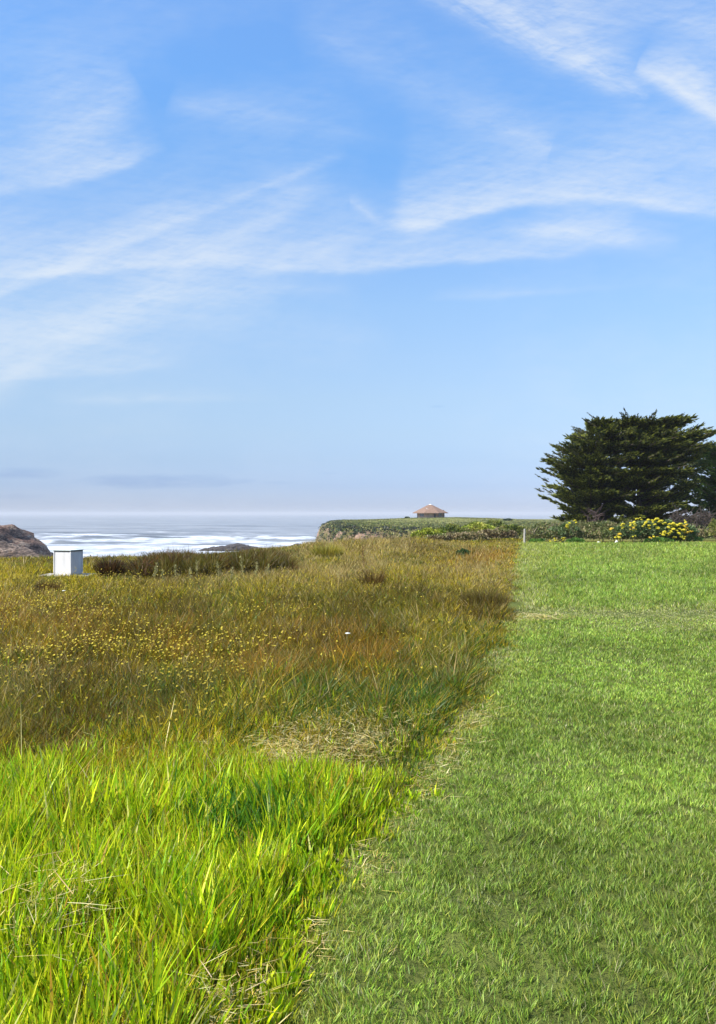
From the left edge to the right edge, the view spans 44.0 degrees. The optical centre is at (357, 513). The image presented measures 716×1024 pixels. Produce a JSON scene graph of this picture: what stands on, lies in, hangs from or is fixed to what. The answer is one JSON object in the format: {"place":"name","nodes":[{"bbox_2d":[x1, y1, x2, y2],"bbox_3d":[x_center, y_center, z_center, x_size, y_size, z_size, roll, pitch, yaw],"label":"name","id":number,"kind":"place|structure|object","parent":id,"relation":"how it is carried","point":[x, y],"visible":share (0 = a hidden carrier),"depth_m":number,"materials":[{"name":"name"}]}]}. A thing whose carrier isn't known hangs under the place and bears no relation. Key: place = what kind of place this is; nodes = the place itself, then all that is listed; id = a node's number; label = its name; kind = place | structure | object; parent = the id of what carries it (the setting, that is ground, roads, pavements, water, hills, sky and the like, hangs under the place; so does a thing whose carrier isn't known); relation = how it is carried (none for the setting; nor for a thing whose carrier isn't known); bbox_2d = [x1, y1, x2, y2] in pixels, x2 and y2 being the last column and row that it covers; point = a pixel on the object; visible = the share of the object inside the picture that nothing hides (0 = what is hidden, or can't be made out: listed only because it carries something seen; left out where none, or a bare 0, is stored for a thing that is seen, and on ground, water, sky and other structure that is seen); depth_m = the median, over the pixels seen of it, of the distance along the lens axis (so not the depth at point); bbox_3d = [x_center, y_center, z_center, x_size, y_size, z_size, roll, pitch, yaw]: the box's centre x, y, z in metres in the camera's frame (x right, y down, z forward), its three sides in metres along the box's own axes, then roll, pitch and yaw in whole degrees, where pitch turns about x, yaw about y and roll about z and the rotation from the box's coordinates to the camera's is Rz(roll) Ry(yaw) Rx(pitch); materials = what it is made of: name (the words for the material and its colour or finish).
{"place":"outdoors","nodes":[
{"label":"outdoors","id":0,"kind":"place"},
{"bbox_2d":[0,636,508,1023],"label":"meadow grass","id":1,"kind":"structure","parent":0,"point":[223,888],"depth_m":4.26,"materials":[{"name":"green plant"}]},
{"bbox_2d":[0,514,692,557],"bbox_3d":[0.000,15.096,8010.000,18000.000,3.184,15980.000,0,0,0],"label":"sea","id":2,"kind":"structure","parent":0,"point":[98,535],"depth_m":883.42,"materials":[{"name":"liquid"}]},
{"bbox_2d":[0,540,44,557],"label":"shore rock","id":3,"kind":"object","parent":2,"relation":"in","point":[9,549],"visible":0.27,"depth_m":103.48,"materials":[{"name":"grey stone"}]},
{"bbox_2d":[199,543,263,550],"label":"sea rock","id":4,"kind":"object","parent":2,"relation":"in","point":[239,546],"visible":0.61,"depth_m":368.18,"materials":[{"name":"stone"}]},
{"bbox_2d":[0,0,715,513],"label":"sky","id":5,"kind":"structure","parent":0,"point":[257,256],"materials":[{"name":"blue"}]},
{"bbox_2d":[97,517,715,1023],"bbox_3d":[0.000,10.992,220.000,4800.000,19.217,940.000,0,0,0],"label":"ground","id":6,"kind":"structure","parent":0,"point":[533,963],"depth_m":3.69,"materials":[{"name":"green plant"}]},
{"bbox_2d":[0,524,52,556],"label":"rock headland","id":7,"kind":"structure","parent":6,"relation":"on","point":[12,533],"depth_m":129.94,"materials":[{"name":"stone"}]},
{"bbox_2d":[32,578,65,591],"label":"rush clump","id":8,"kind":"object","parent":6,"relation":"on","point":[47,585],"visible":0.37,"depth_m":17.36,"materials":[{"name":"brown plant"}]},
{"bbox_2d":[45,573,95,576],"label":"concrete slab","id":9,"kind":"structure","parent":6,"relation":"on","point":[74,575],"depth_m":23.06,"materials":[{"name":"grey concrete"}]},
{"bbox_2d":[53,549,83,574],"bbox_3d":[-7.503,1.258,22.970,0.550,0.653,0.550,0,0,18],"label":"pump box","id":10,"kind":"object","parent":9,"relation":"on","point":[68,561],"visible":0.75,"depth_m":22.78,"materials":[{"name":"metal"}]},
{"bbox_2d":[87,552,128,576],"bbox_3d":[-6.008,1.255,21.479,1.182,0.692,1.266,0,0,0],"label":"rush clump","id":11,"kind":"object","parent":6,"relation":"on","point":[103,568],"visible":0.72,"depth_m":21.31,"materials":[{"name":"brown plant"}]},
{"bbox_2d":[123,544,301,579],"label":"rushes","id":12,"kind":"object","parent":6,"relation":"on","point":[182,561],"visible":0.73,"depth_m":22.16,"materials":[{"name":"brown plant"}]},
{"bbox_2d":[0,534,526,668],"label":"meadow grass","id":13,"kind":"structure","parent":6,"relation":"on","point":[416,559],"depth_m":13.64,"materials":[{"name":"plant"}]},
{"bbox_2d":[0,566,492,669],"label":"wildflowers","id":14,"kind":"object","parent":13,"relation":"on","point":[158,624],"visible":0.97,"depth_m":10.18,"materials":[{"name":"yellow plant"}]},
{"bbox_2d":[0,613,575,1023],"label":"dead grass","id":15,"kind":"structure","parent":6,"relation":"on","point":[294,745],"depth_m":4.47,"materials":[{"name":"beige plant"}]},
{"bbox_2d":[308,542,343,557],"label":"rush clump","id":16,"kind":"object","parent":6,"relation":"on","point":[325,551],"visible":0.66,"depth_m":30.90,"materials":[{"name":"green plant"}]},
{"bbox_2d":[355,566,388,586],"bbox_3d":[0.305,1.313,18.873,0.882,0.603,1.030,0,0,20],"label":"rush clump","id":17,"kind":"object","parent":6,"relation":"on","point":[380,579],"visible":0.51,"depth_m":18.76,"materials":[{"name":"brown plant"}]},
{"bbox_2d":[384,534,418,540],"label":"bush","id":18,"kind":"object","parent":6,"relation":"on","point":[390,536],"visible":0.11,"depth_m":57.82,"materials":[{"name":"green plant"}]},
{"bbox_2d":[410,527,447,536],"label":"bush","id":19,"kind":"object","parent":6,"relation":"on","point":[424,531],"visible":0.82,"depth_m":55.53,"materials":[{"name":"green plant"}]},
{"bbox_2d":[413,504,447,517],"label":"house","id":20,"kind":"structure","parent":6,"relation":"on","point":[430,510],"depth_m":336.05,"materials":[{"name":"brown wood"}]},
{"bbox_2d":[425,532,455,540],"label":"bush","id":21,"kind":"object","parent":6,"relation":"on","point":[441,536],"visible":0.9,"depth_m":49.55,"materials":[{"name":"green plant"}]},
{"bbox_2d":[434,523,473,533],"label":"bush","id":22,"kind":"object","parent":6,"relation":"on","point":[448,527],"visible":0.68,"depth_m":59.66,"materials":[{"name":"green plant"}]},
{"bbox_2d":[456,548,469,555],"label":"bush","id":23,"kind":"object","parent":6,"relation":"on","point":[462,551],"visible":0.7,"depth_m":31.80,"materials":[{"name":"green plant"}]},
{"bbox_2d":[450,531,488,540],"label":"bush","id":24,"kind":"object","parent":6,"relation":"on","point":[472,536],"visible":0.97,"depth_m":49.82,"materials":[{"name":"brown plant"}]},
{"bbox_2d":[462,521,495,531],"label":"bush","id":25,"kind":"object","parent":6,"relation":"on","point":[473,526],"visible":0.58,"depth_m":61.39,"materials":[{"name":"green plant"}]},
{"bbox_2d":[459,585,516,607],"bbox_3d":[2.093,1.354,14.430,1.119,0.480,1.162,0,0,0],"label":"rush clump","id":26,"kind":"object","parent":6,"relation":"on","point":[496,595],"visible":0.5,"depth_m":14.32,"materials":[{"name":"brown plant"}]},
{"bbox_2d":[475,519,517,532],"bbox_3d":[9.994,1.032,63.950,3.428,1.310,2.303,0,0,0],"label":"bush","id":27,"kind":"object","parent":6,"relation":"on","point":[499,523],"visible":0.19,"depth_m":63.93,"materials":[{"name":"green plant"}]},
{"bbox_2d":[480,527,518,539],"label":"bush","id":28,"kind":"object","parent":6,"relation":"on","point":[496,531],"visible":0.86,"depth_m":51.68,"materials":[{"name":"brown plant"}]},
{"bbox_2d":[498,523,526,537],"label":"bush","id":29,"kind":"object","parent":6,"relation":"on","point":[516,528],"visible":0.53,"depth_m":57.61,"materials":[{"name":"green plant"}]},
{"bbox_2d":[314,517,715,542],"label":"headland scrub","id":30,"kind":"object","parent":6,"relation":"on","point":[354,525],"visible":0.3,"depth_m":237.81,"materials":[{"name":"green plant"}]},
{"bbox_2d":[523,529,525,541],"bbox_3d":[8.730,1.300,46.500,0.119,1.000,0.114,0,0,0],"label":"fence post","id":31,"kind":"object","parent":6,"relation":"on","point":[524,537],"visible":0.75,"depth_m":46.48,"materials":[{"name":"white wood"}]},
{"bbox_2d":[528,538,545,541],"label":"leafy clump","id":32,"kind":"object","parent":6,"relation":"on","point":[536,540],"visible":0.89,"depth_m":47.70,"materials":[{"name":"green plant"}]},
{"bbox_2d":[546,520,579,541],"bbox_3d":[11.172,1.015,48.312,1.947,1.373,1.448,0,0,0],"label":"flowering shrub","id":33,"kind":"object","parent":6,"relation":"on","point":[566,526],"visible":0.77,"depth_m":48.01,"materials":[{"name":"green plant"}]},
{"bbox_2d":[565,537,585,541],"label":"leafy clump","id":34,"kind":"object","parent":6,"relation":"on","point":[574,539],"visible":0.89,"depth_m":47.49,"materials":[{"name":"green plant"}]},
{"bbox_2d":[583,504,608,522],"bbox_3d":[15.260,0.475,57.053,1.888,2.296,1.386,0,0,10],"label":"dead brush","id":35,"kind":"object","parent":6,"relation":"on","point":[593,516],"visible":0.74,"depth_m":56.92,"materials":[{"name":"grey plant"}]},
{"bbox_2d":[520,520,697,542],"bbox_3d":[13.725,0.946,49.560,9.685,1.325,3.715,0,0,0],"label":"hedge","id":36,"kind":"object","parent":6,"relation":"on","point":[594,530],"visible":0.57,"depth_m":48.34,"materials":[{"name":"green plant"}]},
{"bbox_2d":[606,523,639,541],"bbox_3d":[14.403,1.080,48.301,1.945,1.150,1.493,0,0,0],"label":"flowering shrub","id":37,"kind":"object","parent":6,"relation":"on","point":[621,530],"visible":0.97,"depth_m":47.93,"materials":[{"name":"yellow plant"}]},
{"bbox_2d":[534,407,715,537],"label":"cypress tree","id":38,"kind":"object","parent":6,"relation":"on","point":[653,453],"visible":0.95,"depth_m":58.30,"materials":[{"name":"green plant"}]},
{"bbox_2d":[677,457,702,481],"bbox_3d":[22.598,-2.989,61.499,2.838,3.545,1.560,0,0,0],"label":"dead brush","id":39,"kind":"object","parent":38,"relation":"attached to","point":[692,473],"visible":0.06,"depth_m":61.28,"materials":[{"name":"grey plant"}]},
{"bbox_2d":[644,536,674,542],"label":"leafy clump","id":40,"kind":"object","parent":6,"relation":"on","point":[664,539],"visible":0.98,"depth_m":47.69,"materials":[{"name":"green plant"}]},
{"bbox_2d":[629,517,698,540],"bbox_3d":[16.604,0.924,48.298,3.972,1.467,1.531,0,0,0],"label":"flowering shrub","id":41,"kind":"object","parent":6,"relation":"on","point":[672,527],"visible":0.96,"depth_m":47.85,"materials":[{"name":"yellow plant"}]},
{"bbox_2d":[672,533,703,541],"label":"leafy clump","id":42,"kind":"object","parent":6,"relation":"on","point":[698,539],"visible":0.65,"depth_m":48.32,"materials":[{"name":"green plant"}]},
{"bbox_2d":[664,503,715,535],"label":"dead brush","id":43,"kind":"object","parent":6,"relation":"on","point":[697,521],"visible":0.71,"depth_m":55.82,"materials":[{"name":"grey plant"}]},
{"bbox_2d":[673,444,715,525],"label":"conifer tree","id":44,"kind":"object","parent":6,"relation":"on","point":[707,489],"visible":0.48,"depth_m":65.35,"materials":[{"name":"green plant"}]},
{"bbox_2d":[696,528,715,538],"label":"bush","id":45,"kind":"object","parent":6,"relation":"on","point":[704,532],"visible":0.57,"depth_m":52.85,"materials":[{"name":"green plant"}]},
{"bbox_2d":[708,518,715,538],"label":"bush","id":46,"kind":"object","parent":6,"relation":"on","point":[712,523],"visible":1,"depth_m":51.89,"materials":[{"name":"green plant"}]}
]}

